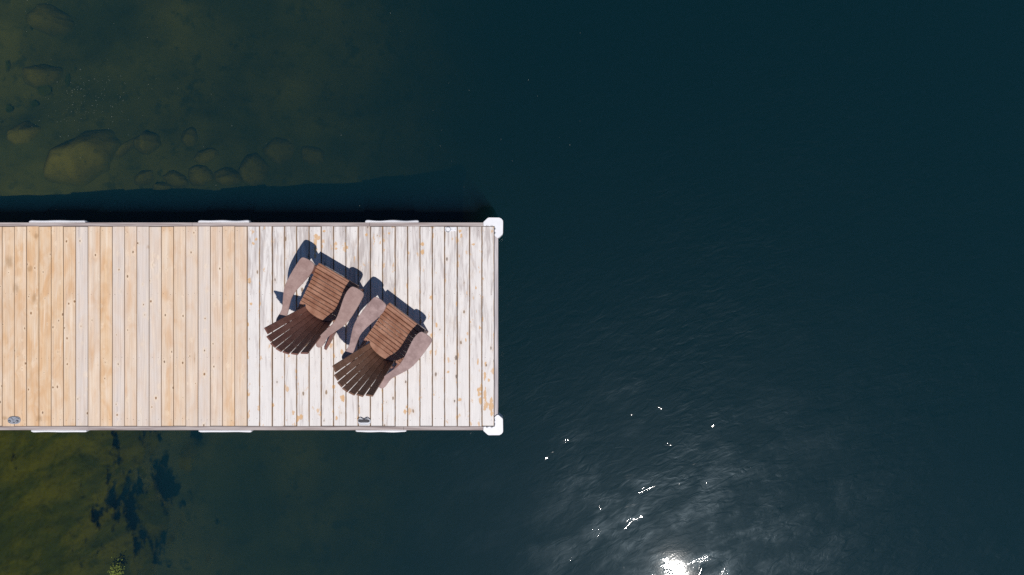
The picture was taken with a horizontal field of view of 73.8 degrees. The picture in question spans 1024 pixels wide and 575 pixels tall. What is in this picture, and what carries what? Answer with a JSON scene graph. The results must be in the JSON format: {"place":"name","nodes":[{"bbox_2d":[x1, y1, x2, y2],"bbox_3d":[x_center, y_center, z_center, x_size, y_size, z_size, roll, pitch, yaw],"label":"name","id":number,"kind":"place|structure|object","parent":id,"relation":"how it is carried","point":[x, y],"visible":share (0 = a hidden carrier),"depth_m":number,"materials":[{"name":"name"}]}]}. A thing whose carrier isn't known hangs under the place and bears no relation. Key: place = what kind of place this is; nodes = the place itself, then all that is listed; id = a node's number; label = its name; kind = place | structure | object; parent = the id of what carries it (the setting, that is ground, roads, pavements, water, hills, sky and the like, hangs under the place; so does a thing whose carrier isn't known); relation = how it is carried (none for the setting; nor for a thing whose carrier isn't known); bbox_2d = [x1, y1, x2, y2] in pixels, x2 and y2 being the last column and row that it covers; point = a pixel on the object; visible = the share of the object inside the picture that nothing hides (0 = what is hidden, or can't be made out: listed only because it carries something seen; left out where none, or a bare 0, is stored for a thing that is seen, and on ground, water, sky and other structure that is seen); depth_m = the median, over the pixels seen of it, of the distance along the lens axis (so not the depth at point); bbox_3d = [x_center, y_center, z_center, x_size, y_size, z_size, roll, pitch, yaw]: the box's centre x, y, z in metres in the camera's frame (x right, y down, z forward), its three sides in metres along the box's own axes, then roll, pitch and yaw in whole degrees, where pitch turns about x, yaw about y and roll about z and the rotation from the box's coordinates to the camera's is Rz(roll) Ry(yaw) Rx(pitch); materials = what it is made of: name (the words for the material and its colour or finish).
{"place":"outdoors","nodes":[
{"label":"outdoors","id":0,"kind":"place"},
{"bbox_2d":[0,0,1023,574],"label":"water","id":1,"kind":"structure","parent":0,"point":[760,286],"depth_m":13.09,"materials":[{"name":"blue liquid"}]},
{"bbox_2d":[6,121,40,144],"bbox_3d":[-6.525,-2.076,9.181,0.570,0.410,0.469,0,90,0],"label":"boulder","id":2,"kind":"object","parent":1,"relation":"on","point":[25,132],"visible":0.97,"depth_m":9.04,"materials":[{"name":"grey stone"}]},
{"bbox_2d":[21,64,62,88],"bbox_3d":[-6.364,-2.886,9.303,0.616,0.460,0.428,-22,90,0],"label":"boulder","id":3,"kind":"object","parent":1,"relation":"on","point":[34,76],"visible":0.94,"depth_m":9.20,"materials":[{"name":"stone"}]},
{"bbox_2d":[25,3,74,36],"bbox_3d":[-6.302,-3.633,9.362,0.642,0.435,0.531,33,90,0],"label":"boulder","id":4,"kind":"object","parent":1,"relation":"on","point":[49,20],"visible":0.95,"depth_m":9.26,"materials":[{"name":"grey stone"}]},
{"bbox_2d":[43,129,120,186],"bbox_3d":[-5.824,-1.743,9.232,1.302,0.655,0.821,-39,90,0],"label":"boulder","id":5,"kind":"object","parent":1,"relation":"on","point":[84,158],"visible":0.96,"depth_m":9.09,"materials":[{"name":"stone"}]},
{"bbox_2d":[0,27,209,574],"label":"water weed","id":6,"kind":"object","parent":1,"relation":"on","point":[54,487],"visible":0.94,"depth_m":8.52,"materials":[{"name":"green plant"}]},
{"bbox_2d":[113,137,135,157],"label":"boulder","id":7,"kind":"object","parent":1,"relation":"on","point":[125,148],"visible":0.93,"depth_m":9.29,"materials":[{"name":"grey stone"}]},
{"bbox_2d":[109,548,151,574],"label":"water plant","id":8,"kind":"object","parent":1,"relation":"on","point":[116,572],"visible":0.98,"depth_m":8.51,"materials":[{"name":"green plant"}]},
{"bbox_2d":[134,170,154,185],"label":"boulder","id":9,"kind":"object","parent":1,"relation":"on","point":[143,177],"visible":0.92,"depth_m":9.38,"materials":[{"name":"stone"}]},
{"bbox_2d":[133,130,161,154],"bbox_3d":[-5.024,-1.999,9.390,0.419,0.359,0.451,41,90,0],"label":"boulder","id":10,"kind":"object","parent":1,"relation":"on","point":[146,142],"visible":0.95,"depth_m":9.30,"materials":[{"name":"stone"}]},
{"bbox_2d":[152,182,172,192],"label":"boulder","id":11,"kind":"object","parent":1,"relation":"on","point":[161,187],"visible":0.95,"depth_m":9.41,"materials":[{"name":"stone"}]},
{"bbox_2d":[162,170,188,188],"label":"boulder","id":12,"kind":"object","parent":1,"relation":"on","point":[176,179],"visible":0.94,"depth_m":9.38,"materials":[{"name":"stone"}]},
{"bbox_2d":[181,127,197,146],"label":"boulder","id":13,"kind":"object","parent":1,"relation":"on","point":[189,137],"visible":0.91,"depth_m":9.42,"materials":[{"name":"stone"}]},
{"bbox_2d":[188,165,213,186],"bbox_3d":[-4.298,-1.540,9.437,0.471,0.347,0.372,0,90,0],"label":"boulder","id":14,"kind":"object","parent":1,"relation":"on","point":[200,175],"visible":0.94,"depth_m":9.32,"materials":[{"name":"stone"}]},
{"bbox_2d":[193,148,218,163],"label":"boulder","id":15,"kind":"object","parent":1,"relation":"on","point":[206,155],"visible":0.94,"depth_m":9.36,"materials":[{"name":"stone"}]},
{"bbox_2d":[214,167,241,185],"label":"boulder","id":16,"kind":"object","parent":1,"relation":"on","point":[226,176],"visible":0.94,"depth_m":9.37,"materials":[{"name":"stone"}]},
{"bbox_2d":[0,218,502,434],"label":"dock","id":17,"kind":"object","parent":1,"relation":"on","point":[133,325],"visible":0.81,"depth_m":8.00,"materials":[{"name":"brown wood"}]},
{"bbox_2d":[264,257,363,354],"bbox_3d":[-2.178,0.249,7.505,0.813,0.988,0.921,31,90,0],"label":"deck chair","id":18,"kind":"object","parent":17,"relation":"on","point":[308,327],"visible":1,"depth_m":7.44,"materials":[{"name":"brown wood"}]},
{"bbox_2d":[332,297,431,396],"bbox_3d":[-1.451,0.690,7.505,0.813,0.988,0.921,37,90,0],"label":"deck chair","id":19,"kind":"object","parent":17,"relation":"on","point":[375,359],"visible":1,"depth_m":7.44,"materials":[{"name":"brown paint"}]},
{"bbox_2d":[238,153,269,187],"bbox_3d":[-3.631,-1.652,9.590,0.505,0.383,0.571,-40,90,0],"label":"boulder","id":20,"kind":"object","parent":1,"relation":"on","point":[253,169],"visible":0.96,"depth_m":9.48,"materials":[{"name":"stone"}]},
{"bbox_2d":[263,137,293,164],"bbox_3d":[-3.282,-1.930,9.665,0.524,0.299,0.461,-44,90,0],"label":"boulder","id":21,"kind":"object","parent":1,"relation":"on","point":[278,151],"visible":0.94,"depth_m":9.58,"materials":[{"name":"grey stone"}]},
{"bbox_2d":[301,146,324,164],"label":"boulder","id":22,"kind":"object","parent":1,"relation":"on","point":[311,155],"visible":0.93,"depth_m":9.62,"materials":[{"name":"stone"}]}
]}

